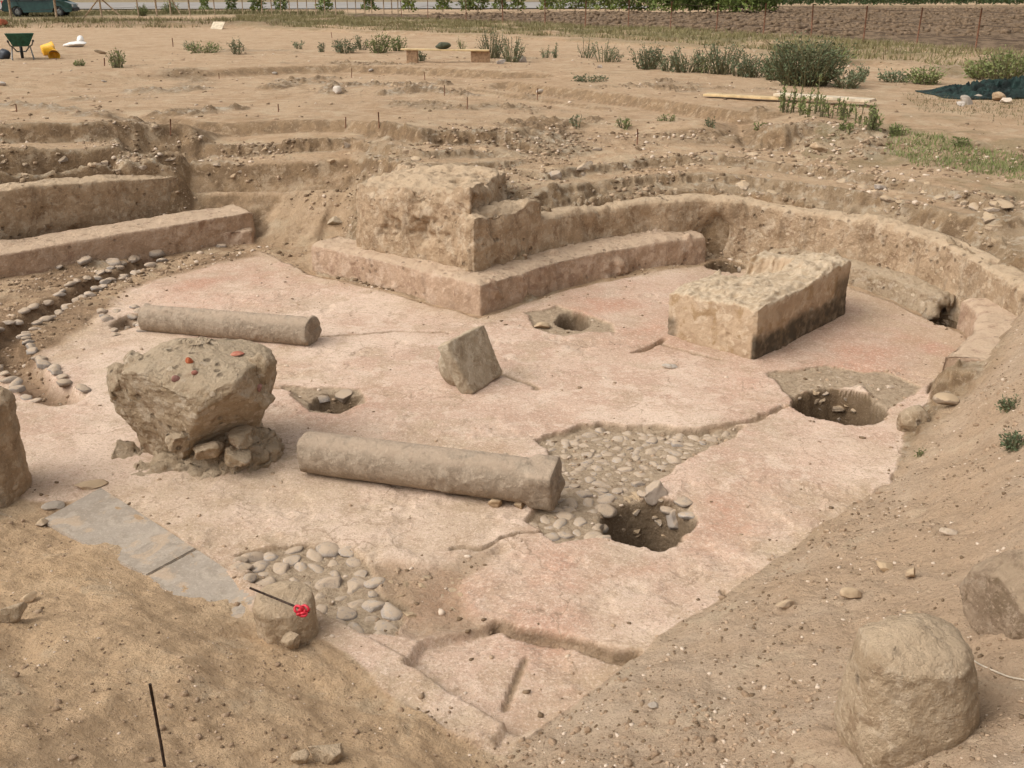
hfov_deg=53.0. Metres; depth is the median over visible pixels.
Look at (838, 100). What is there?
weed
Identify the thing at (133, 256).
cobble
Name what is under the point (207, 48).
weed
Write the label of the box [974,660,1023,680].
cord
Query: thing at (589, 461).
cobble
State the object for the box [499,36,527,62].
shrub
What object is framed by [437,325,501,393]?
stone block
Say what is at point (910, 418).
wall stone
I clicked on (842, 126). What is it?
weed
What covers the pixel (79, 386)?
cobble
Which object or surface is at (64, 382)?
cobble
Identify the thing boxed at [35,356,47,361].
cobble
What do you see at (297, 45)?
weed
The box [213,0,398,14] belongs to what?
stake fence
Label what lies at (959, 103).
stone
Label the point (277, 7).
conifer sapling
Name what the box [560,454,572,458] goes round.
cobble
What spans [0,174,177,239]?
trench wall
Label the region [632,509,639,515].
stone
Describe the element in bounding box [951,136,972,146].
weed
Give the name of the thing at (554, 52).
weed
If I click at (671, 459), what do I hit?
cobble
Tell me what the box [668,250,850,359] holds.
masonry block
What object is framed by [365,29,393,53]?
weed
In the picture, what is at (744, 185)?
stone
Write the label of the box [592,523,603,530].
cobble
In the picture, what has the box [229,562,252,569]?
cobble
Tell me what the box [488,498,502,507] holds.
stone
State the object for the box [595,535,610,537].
cobble
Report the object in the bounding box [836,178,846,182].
stone
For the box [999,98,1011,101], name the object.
stone
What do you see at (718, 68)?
shrub
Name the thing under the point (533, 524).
cobble
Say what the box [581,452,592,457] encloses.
cobble
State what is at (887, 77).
weed
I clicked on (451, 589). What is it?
stone
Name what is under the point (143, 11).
weed
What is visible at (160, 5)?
road
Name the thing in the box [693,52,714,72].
weed
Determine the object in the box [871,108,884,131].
weed
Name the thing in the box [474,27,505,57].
shrub
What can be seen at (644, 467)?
cobble
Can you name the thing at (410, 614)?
stone
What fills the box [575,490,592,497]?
cobble
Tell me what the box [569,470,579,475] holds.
cobble
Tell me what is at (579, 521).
cobble
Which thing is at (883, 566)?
stone
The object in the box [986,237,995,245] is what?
stone
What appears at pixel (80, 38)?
plastic bag
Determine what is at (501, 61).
stone
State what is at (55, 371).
cobble
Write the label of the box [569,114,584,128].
weed
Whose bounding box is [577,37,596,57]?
weed
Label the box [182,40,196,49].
weed
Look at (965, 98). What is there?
stone
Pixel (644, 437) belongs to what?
cobble
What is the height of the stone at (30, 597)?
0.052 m
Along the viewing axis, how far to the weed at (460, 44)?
31.84 m
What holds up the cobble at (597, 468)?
on the floor
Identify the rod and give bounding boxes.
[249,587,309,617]
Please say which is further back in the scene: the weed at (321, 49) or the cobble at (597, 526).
the weed at (321, 49)
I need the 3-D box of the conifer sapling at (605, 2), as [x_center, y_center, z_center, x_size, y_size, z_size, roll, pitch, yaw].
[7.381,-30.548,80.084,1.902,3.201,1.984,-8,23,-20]
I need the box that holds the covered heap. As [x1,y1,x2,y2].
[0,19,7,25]
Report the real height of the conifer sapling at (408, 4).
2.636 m
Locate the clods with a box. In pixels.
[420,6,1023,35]
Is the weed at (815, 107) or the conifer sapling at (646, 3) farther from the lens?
the conifer sapling at (646, 3)
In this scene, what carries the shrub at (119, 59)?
on the ground at (322, 130)
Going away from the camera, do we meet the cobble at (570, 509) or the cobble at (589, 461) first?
the cobble at (570, 509)
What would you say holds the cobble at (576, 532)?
on the floor
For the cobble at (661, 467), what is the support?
on the floor
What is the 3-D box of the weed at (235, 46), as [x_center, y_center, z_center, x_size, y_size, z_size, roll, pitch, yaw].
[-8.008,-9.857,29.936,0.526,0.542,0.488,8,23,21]
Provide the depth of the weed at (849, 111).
14.90 m
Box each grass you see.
[0,8,344,16]
[0,15,239,27]
[234,12,1023,73]
[885,123,1023,179]
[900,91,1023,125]
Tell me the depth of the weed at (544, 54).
28.04 m
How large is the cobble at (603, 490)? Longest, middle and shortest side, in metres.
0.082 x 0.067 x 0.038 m
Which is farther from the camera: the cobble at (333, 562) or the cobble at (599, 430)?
the cobble at (599, 430)
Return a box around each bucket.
[40,41,55,55]
[48,49,59,58]
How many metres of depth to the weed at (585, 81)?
20.78 m
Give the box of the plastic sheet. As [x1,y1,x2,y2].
[63,41,85,46]
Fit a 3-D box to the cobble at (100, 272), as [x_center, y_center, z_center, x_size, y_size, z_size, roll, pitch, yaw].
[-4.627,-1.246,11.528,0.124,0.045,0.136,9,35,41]
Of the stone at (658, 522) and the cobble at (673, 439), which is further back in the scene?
the cobble at (673, 439)
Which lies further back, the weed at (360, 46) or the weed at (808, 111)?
the weed at (360, 46)
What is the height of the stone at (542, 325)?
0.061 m
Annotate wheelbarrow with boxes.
[4,33,34,59]
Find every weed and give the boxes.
[73,58,85,65]
[133,5,149,15]
[161,1,178,13]
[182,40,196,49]
[185,41,223,53]
[226,36,244,54]
[291,40,303,48]
[317,42,325,51]
[331,38,359,53]
[353,35,369,49]
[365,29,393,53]
[390,36,407,50]
[418,51,426,60]
[456,36,466,48]
[539,45,550,57]
[551,42,559,57]
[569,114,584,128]
[571,73,608,82]
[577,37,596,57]
[601,47,623,62]
[616,118,631,129]
[655,53,674,70]
[657,114,675,121]
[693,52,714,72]
[704,116,715,127]
[726,55,751,76]
[752,119,766,130]
[768,36,834,60]
[779,82,793,112]
[783,97,796,113]
[792,80,797,111]
[797,95,808,115]
[798,86,806,110]
[802,88,814,112]
[804,104,812,116]
[812,74,822,113]
[812,92,821,111]
[817,92,829,116]
[818,44,859,62]
[826,104,837,117]
[827,64,869,88]
[834,96,840,115]
[837,97,848,119]
[839,115,847,130]
[844,103,853,118]
[846,122,853,134]
[852,100,867,123]
[855,116,868,127]
[857,62,869,81]
[868,103,878,127]
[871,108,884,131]
[876,66,912,82]
[888,122,910,135]
[903,63,950,84]
[913,447,926,457]
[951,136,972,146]
[961,56,997,79]
[994,394,1023,412]
[999,426,1023,453]
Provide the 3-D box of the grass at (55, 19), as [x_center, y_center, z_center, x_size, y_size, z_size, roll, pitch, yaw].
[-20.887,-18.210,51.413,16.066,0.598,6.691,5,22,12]
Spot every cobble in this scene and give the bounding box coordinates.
[0,370,10,375]
[0,376,17,383]
[2,320,15,324]
[8,385,25,392]
[9,377,22,387]
[14,319,23,324]
[18,307,30,314]
[20,394,31,399]
[21,336,31,339]
[22,339,34,344]
[25,343,35,348]
[26,347,37,354]
[27,303,39,309]
[28,327,38,330]
[30,398,41,402]
[32,320,42,324]
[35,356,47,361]
[36,359,51,369]
[38,316,53,321]
[43,300,53,305]
[47,363,60,370]
[50,369,62,374]
[53,292,65,296]
[54,309,62,314]
[56,374,67,379]
[56,379,72,386]
[64,281,77,286]
[75,384,86,389]
[77,256,91,264]
[78,386,90,393]
[83,275,91,279]
[84,291,96,296]
[90,286,102,291]
[93,275,101,279]
[95,270,104,274]
[97,308,107,313]
[99,278,112,283]
[100,315,112,321]
[106,258,121,265]
[110,327,117,331]
[115,265,124,269]
[127,314,137,319]
[128,255,140,261]
[129,304,139,308]
[130,270,139,274]
[131,257,137,262]
[136,327,147,331]
[144,262,155,267]
[149,249,165,258]
[156,258,167,261]
[216,244,226,247]
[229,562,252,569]
[233,556,248,561]
[241,551,263,562]
[243,573,256,582]
[250,560,269,572]
[254,576,275,586]
[258,572,268,576]
[263,552,278,560]
[273,562,289,574]
[283,555,300,565]
[285,546,302,553]
[289,577,298,581]
[294,562,306,571]
[306,548,322,561]
[308,563,323,572]
[314,576,342,589]
[314,593,325,599]
[315,541,339,557]
[316,604,327,613]
[328,560,338,566]
[330,570,340,576]
[335,596,346,600]
[336,606,357,620]
[338,546,353,556]
[346,557,360,566]
[347,577,366,594]
[347,599,364,610]
[348,622,363,632]
[354,570,366,576]
[361,600,384,612]
[364,577,385,588]
[364,616,376,621]
[368,591,377,596]
[374,620,397,630]
[374,630,386,633]
[381,602,402,620]
[528,522,538,526]
[540,515,549,523]
[544,532,559,540]
[546,440,554,445]
[548,507,563,511]
[553,518,566,528]
[556,511,574,519]
[557,531,573,538]
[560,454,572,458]
[561,441,569,447]
[561,506,576,512]
[565,498,577,508]
[569,441,579,444]
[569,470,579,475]
[569,484,579,488]
[573,517,586,525]
[573,529,580,535]
[574,466,585,471]
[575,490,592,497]
[578,443,589,446]
[580,459,593,464]
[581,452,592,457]
[582,432,597,437]
[583,498,592,506]
[584,531,602,538]
[585,476,595,482]
[587,509,597,512]
[591,465,602,470]
[592,481,605,486]
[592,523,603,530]
[595,427,604,432]
[595,504,616,518]
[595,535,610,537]
[596,459,607,462]
[597,496,614,503]
[598,488,608,492]
[598,493,616,498]
[602,452,614,455]
[603,524,608,533]
[612,436,623,441]
[612,446,622,450]
[612,457,622,462]
[612,488,622,493]
[617,467,633,471]
[622,431,631,434]
[630,450,639,454]
[631,454,640,459]
[631,481,645,486]
[633,472,645,476]
[637,490,645,497]
[639,435,647,439]
[639,465,648,469]
[645,448,656,454]
[646,437,657,443]
[649,461,658,466]
[657,465,666,470]
[660,506,672,514]
[666,455,680,463]
[668,438,682,441]
[669,450,682,455]
[671,441,683,446]
[673,433,683,439]
[674,496,692,507]
[678,511,694,519]
[688,435,698,440]
[703,436,717,441]
[721,431,729,435]
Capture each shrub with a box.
[105,47,126,67]
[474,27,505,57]
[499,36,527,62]
[591,40,617,62]
[627,41,664,69]
[658,46,711,72]
[698,38,750,74]
[732,47,769,77]
[754,48,788,80]
[761,31,856,86]
[862,105,877,129]
[974,44,1023,79]
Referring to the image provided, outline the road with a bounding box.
[0,2,659,8]
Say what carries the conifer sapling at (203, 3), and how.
on the ground at (322, 130)
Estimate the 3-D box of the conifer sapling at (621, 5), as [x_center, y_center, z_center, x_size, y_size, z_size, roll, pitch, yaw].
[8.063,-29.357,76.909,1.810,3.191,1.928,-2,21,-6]
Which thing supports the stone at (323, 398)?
on the floor
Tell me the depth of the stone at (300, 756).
3.95 m
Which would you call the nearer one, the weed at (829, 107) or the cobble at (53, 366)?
the cobble at (53, 366)
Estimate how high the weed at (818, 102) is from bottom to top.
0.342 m
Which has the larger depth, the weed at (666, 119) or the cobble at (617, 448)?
the weed at (666, 119)
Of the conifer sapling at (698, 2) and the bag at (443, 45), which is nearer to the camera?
the bag at (443, 45)
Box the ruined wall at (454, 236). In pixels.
[311,161,1023,370]
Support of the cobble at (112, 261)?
on the ground at (322, 130)
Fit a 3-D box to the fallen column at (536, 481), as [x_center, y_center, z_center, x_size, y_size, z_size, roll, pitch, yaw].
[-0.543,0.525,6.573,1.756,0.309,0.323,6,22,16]
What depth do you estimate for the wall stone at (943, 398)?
7.36 m
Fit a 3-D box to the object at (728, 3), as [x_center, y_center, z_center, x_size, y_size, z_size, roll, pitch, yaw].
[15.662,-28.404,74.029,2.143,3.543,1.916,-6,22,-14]
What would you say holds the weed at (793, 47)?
on the ground at (322, 130)
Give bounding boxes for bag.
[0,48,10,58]
[77,35,83,40]
[435,42,450,48]
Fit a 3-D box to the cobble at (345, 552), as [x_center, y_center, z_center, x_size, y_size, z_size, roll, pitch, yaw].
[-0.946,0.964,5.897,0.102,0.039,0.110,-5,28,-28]
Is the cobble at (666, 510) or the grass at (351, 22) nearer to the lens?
the cobble at (666, 510)
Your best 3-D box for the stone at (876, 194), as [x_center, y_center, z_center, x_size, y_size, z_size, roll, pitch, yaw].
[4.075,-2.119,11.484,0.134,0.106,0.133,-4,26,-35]
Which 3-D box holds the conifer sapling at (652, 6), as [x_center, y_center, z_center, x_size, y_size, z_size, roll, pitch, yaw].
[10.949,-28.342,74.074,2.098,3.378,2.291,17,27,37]
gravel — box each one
[0,46,1021,213]
[0,116,1023,294]
[0,256,235,404]
[0,516,507,767]
[16,262,962,750]
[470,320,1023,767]
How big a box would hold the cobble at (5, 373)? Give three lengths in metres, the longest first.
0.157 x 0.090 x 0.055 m
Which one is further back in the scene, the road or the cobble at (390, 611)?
the road
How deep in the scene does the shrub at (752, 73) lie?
21.98 m
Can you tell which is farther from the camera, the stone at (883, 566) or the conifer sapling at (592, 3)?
the conifer sapling at (592, 3)
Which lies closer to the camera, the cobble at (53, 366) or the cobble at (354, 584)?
the cobble at (354, 584)
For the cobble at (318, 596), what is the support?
on the floor
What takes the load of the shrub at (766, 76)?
on the ground at (322, 130)
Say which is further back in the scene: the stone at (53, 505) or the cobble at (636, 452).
the cobble at (636, 452)
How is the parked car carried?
on the ground at (322, 130)
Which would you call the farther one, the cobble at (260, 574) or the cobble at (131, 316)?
the cobble at (131, 316)
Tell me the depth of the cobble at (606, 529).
6.32 m
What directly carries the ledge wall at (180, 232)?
on the ground at (322, 130)
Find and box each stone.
[0,602,27,622]
[21,591,36,602]
[35,518,48,525]
[41,501,64,509]
[58,156,67,161]
[74,479,108,489]
[245,147,252,153]
[252,581,319,645]
[281,631,300,648]
[289,749,308,763]
[308,743,344,764]
[317,395,329,402]
[327,216,341,224]
[333,86,341,93]
[335,389,352,403]
[344,142,350,147]
[402,611,416,617]
[411,156,420,160]
[418,583,425,587]
[448,588,456,591]
[479,147,488,151]
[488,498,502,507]
[497,59,505,63]
[514,502,525,509]
[518,56,526,61]
[534,322,550,327]
[548,170,561,179]
[576,161,592,170]
[592,147,601,150]
[630,491,640,503]
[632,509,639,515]
[644,480,666,505]
[648,701,657,708]
[654,519,661,525]
[662,364,677,368]
[666,509,678,529]
[735,181,749,189]
[746,152,757,155]
[766,189,778,193]
[775,599,796,608]
[809,142,827,151]
[832,406,844,411]
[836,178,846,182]
[839,587,861,598]
[857,184,868,188]
[871,190,882,198]
[874,184,886,189]
[876,561,892,571]
[880,195,895,202]
[896,405,930,431]
[905,567,915,576]
[905,610,916,613]
[933,392,959,404]
[934,195,944,198]
[939,527,958,535]
[954,194,962,198]
[956,101,964,105]
[960,95,972,104]
[969,202,977,210]
[981,213,995,223]
[983,207,1000,211]
[984,224,1002,230]
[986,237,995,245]
[989,199,1014,208]
[992,92,1005,100]
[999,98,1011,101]
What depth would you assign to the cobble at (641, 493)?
6.53 m
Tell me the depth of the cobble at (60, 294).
10.76 m
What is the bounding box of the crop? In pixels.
[777,0,1023,5]
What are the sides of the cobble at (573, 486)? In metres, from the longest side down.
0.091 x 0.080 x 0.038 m
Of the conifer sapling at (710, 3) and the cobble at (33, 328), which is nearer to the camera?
the cobble at (33, 328)
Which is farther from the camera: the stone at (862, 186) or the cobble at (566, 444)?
the stone at (862, 186)
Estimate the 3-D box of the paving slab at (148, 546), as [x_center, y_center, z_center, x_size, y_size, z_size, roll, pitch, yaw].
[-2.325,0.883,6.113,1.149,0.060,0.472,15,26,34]
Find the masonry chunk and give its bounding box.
[106,337,284,479]
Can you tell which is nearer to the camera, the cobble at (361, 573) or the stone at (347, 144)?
the cobble at (361, 573)
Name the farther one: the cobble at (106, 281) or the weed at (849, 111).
the weed at (849, 111)
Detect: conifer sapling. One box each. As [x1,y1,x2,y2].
[199,0,212,10]
[224,0,237,9]
[247,0,267,11]
[272,0,287,10]
[314,0,332,11]
[360,0,379,10]
[399,0,418,11]
[433,0,452,11]
[455,0,472,10]
[466,0,489,11]
[492,0,509,9]
[508,0,526,10]
[536,0,556,10]
[552,0,567,9]
[564,0,585,10]
[582,0,597,9]
[595,0,614,11]
[608,0,628,10]
[624,0,643,10]
[637,0,655,10]
[646,0,675,12]
[661,0,685,12]
[674,0,692,11]
[688,0,708,11]
[703,0,725,11]
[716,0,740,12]
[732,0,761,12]
[751,0,773,11]
[759,0,782,10]
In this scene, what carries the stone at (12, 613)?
on the ground at (322, 130)
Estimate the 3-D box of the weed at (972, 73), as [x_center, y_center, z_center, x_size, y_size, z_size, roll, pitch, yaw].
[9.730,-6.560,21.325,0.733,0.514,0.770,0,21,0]
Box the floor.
[0,252,966,755]
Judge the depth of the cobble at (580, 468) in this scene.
6.94 m
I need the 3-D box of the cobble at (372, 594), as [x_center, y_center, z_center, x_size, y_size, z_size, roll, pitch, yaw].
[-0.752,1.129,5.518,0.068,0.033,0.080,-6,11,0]
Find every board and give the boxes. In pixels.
[703,93,780,99]
[773,92,875,102]
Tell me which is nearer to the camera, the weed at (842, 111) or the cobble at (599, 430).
the cobble at (599, 430)
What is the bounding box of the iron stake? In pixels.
[148,683,165,766]
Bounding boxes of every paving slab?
[45,488,194,575]
[149,550,256,617]
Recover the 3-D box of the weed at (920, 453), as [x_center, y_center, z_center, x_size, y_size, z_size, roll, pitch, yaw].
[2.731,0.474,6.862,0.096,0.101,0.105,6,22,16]
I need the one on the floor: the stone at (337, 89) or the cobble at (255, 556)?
the cobble at (255, 556)
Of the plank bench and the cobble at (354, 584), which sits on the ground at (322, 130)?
the plank bench
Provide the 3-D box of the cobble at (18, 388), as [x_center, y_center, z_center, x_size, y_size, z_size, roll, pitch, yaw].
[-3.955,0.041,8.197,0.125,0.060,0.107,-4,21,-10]
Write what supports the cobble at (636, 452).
on the floor
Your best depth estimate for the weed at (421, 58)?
26.91 m
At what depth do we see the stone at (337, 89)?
19.49 m
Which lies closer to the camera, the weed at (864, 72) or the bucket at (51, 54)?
the weed at (864, 72)
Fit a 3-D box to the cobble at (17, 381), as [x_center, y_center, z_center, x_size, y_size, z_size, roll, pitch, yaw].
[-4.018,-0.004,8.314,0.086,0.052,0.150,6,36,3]
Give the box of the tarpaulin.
[915,75,1023,99]
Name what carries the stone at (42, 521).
on the ground at (322, 130)
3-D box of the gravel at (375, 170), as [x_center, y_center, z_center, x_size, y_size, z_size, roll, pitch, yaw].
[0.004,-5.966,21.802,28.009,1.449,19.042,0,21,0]
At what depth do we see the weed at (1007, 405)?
6.52 m
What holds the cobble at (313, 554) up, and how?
on the floor
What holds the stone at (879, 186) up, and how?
on the ground at (322, 130)
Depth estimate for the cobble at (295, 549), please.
5.93 m
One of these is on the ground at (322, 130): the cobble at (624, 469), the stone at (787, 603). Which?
the stone at (787, 603)
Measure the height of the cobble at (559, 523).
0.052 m
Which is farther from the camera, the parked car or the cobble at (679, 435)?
the parked car
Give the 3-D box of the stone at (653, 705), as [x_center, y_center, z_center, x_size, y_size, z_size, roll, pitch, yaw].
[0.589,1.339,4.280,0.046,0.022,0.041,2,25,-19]
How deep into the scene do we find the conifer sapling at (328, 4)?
77.09 m
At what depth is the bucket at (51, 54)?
28.40 m
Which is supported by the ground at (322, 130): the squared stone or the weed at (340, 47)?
the weed at (340, 47)
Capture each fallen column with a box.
[138,303,321,345]
[296,431,564,510]
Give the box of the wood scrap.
[94,50,105,53]
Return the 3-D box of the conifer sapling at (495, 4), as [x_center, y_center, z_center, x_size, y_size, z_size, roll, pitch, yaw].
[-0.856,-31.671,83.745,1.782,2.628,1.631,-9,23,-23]
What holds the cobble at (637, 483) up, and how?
on the floor
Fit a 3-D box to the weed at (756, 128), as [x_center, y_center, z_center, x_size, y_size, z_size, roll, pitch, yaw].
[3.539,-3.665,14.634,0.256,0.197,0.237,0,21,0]
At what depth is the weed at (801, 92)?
15.64 m
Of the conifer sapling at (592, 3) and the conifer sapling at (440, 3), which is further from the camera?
the conifer sapling at (592, 3)
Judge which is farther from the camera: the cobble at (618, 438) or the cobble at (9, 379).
the cobble at (9, 379)
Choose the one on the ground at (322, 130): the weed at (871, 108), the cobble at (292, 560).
the weed at (871, 108)
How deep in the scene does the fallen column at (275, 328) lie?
9.32 m
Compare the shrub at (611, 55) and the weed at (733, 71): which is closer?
the weed at (733, 71)
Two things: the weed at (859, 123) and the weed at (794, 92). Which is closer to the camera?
the weed at (859, 123)
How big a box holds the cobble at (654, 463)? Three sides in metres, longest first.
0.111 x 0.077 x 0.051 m
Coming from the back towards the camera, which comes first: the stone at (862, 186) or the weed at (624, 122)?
the weed at (624, 122)
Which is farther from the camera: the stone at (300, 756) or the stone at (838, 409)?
the stone at (838, 409)
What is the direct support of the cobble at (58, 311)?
on the ground at (322, 130)
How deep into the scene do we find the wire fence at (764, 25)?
39.50 m
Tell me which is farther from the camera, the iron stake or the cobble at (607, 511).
the cobble at (607, 511)
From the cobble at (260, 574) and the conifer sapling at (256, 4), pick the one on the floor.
the cobble at (260, 574)
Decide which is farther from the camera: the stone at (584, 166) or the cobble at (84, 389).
the stone at (584, 166)
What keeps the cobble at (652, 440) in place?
on the floor
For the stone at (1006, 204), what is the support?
on the ground at (322, 130)
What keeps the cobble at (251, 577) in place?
on the floor
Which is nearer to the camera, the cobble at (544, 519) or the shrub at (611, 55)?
the cobble at (544, 519)
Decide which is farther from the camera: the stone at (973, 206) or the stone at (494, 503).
the stone at (973, 206)
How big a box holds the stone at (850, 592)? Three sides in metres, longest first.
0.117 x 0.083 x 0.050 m
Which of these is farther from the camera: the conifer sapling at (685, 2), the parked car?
the conifer sapling at (685, 2)
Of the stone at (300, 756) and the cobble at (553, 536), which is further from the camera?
the cobble at (553, 536)
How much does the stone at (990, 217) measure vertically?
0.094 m
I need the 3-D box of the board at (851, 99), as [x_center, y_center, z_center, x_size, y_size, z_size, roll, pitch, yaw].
[5.083,-4.680,16.765,1.613,0.045,0.300,15,26,33]
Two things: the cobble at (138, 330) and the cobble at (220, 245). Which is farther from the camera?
the cobble at (220, 245)
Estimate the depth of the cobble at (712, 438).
7.37 m
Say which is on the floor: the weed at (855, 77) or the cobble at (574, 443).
the cobble at (574, 443)
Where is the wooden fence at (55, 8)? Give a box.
[7,0,190,19]
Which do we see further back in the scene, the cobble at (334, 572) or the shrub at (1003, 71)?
the shrub at (1003, 71)
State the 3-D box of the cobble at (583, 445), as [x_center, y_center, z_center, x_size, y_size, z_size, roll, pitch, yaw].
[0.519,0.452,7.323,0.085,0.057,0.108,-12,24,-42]
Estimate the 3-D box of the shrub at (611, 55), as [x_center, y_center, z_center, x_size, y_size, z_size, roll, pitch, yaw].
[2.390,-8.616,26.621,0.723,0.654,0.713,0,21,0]
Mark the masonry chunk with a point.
(196, 407)
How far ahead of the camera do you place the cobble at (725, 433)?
7.45 m
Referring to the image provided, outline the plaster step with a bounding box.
[223,227,254,244]
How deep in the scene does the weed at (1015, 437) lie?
5.82 m
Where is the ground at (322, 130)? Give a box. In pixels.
[0,0,1023,767]
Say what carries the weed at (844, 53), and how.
on the ground at (322, 130)
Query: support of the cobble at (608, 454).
on the floor
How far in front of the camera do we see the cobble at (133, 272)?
11.53 m
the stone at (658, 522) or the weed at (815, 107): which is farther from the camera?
the weed at (815, 107)
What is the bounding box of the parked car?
[1,0,79,16]
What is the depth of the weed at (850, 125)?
13.72 m
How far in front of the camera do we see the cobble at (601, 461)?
7.07 m
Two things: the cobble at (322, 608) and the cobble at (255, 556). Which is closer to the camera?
the cobble at (322, 608)
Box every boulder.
[834,613,979,767]
[959,549,1023,639]
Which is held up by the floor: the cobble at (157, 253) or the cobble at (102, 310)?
the cobble at (102, 310)
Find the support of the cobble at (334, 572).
on the floor
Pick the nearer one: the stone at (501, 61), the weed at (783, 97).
the weed at (783, 97)
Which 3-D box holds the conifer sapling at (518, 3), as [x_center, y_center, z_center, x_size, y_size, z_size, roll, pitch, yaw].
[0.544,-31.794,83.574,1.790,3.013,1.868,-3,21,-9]
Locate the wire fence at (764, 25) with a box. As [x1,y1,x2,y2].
[400,0,1023,47]
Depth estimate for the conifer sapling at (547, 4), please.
80.30 m
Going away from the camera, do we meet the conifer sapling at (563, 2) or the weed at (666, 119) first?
the weed at (666, 119)
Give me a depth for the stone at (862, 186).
11.88 m
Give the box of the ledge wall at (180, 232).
[0,204,255,278]
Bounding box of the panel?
[210,22,224,28]
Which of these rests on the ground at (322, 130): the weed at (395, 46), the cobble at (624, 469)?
the weed at (395, 46)
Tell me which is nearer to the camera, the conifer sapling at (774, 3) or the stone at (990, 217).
the stone at (990, 217)
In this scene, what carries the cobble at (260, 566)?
on the floor
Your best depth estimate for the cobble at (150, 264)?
11.84 m
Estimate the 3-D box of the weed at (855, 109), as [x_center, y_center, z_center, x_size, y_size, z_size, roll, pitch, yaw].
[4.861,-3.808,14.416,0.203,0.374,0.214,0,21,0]
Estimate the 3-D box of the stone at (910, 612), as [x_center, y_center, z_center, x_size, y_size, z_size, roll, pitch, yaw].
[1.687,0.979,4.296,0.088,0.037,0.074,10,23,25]
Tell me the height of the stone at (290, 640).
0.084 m
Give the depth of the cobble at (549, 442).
7.36 m
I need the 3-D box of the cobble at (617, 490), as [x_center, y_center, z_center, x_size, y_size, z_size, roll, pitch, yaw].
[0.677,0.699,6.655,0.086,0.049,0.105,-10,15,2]
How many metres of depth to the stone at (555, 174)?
12.13 m
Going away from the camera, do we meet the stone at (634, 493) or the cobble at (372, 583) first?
the cobble at (372, 583)
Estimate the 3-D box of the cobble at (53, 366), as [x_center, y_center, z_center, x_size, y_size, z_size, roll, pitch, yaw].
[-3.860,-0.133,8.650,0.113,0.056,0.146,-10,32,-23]
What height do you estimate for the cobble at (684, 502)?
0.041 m
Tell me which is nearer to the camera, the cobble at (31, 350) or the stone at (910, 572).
the stone at (910, 572)
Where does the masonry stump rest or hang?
on the floor
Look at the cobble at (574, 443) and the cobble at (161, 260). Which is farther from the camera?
the cobble at (161, 260)
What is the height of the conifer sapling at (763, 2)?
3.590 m
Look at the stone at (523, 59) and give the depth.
26.40 m
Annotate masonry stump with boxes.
[0,386,31,507]
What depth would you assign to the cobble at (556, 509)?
6.37 m
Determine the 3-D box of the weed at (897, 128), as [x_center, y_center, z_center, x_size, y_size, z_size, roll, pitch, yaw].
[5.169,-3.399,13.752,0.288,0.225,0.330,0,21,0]
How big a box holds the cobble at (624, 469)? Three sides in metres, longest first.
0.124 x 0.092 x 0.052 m
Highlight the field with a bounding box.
[344,7,1023,50]
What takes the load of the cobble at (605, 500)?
on the floor
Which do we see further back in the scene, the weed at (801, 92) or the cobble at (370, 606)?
the weed at (801, 92)
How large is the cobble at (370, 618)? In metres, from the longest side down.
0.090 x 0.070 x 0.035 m
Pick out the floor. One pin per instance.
(650, 582)
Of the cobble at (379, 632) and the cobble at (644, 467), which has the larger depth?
the cobble at (644, 467)
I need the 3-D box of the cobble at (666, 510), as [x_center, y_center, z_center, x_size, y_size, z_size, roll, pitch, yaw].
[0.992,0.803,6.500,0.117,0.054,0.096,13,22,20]
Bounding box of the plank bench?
[400,48,489,62]
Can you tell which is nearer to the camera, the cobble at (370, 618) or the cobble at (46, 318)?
the cobble at (370, 618)
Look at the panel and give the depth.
47.72 m
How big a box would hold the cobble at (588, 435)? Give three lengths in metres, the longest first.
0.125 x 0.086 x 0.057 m
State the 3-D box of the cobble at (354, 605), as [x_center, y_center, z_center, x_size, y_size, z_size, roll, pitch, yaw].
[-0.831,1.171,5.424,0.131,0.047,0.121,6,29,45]
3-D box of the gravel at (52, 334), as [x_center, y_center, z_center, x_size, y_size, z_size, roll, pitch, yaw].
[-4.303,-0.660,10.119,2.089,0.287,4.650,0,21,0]
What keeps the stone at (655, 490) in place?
on the floor
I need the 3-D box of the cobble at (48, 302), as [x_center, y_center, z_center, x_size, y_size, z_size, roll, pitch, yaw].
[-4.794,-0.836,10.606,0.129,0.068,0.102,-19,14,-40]
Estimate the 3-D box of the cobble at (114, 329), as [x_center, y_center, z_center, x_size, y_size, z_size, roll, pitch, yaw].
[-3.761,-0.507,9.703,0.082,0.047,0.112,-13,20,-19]
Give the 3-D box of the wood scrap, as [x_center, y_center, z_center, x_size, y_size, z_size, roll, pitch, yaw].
[-12.069,-9.733,30.107,0.354,0.102,0.122,10,18,-16]
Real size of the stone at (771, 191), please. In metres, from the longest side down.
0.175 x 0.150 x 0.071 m
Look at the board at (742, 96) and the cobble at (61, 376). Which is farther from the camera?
the board at (742, 96)
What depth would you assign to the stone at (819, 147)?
13.58 m

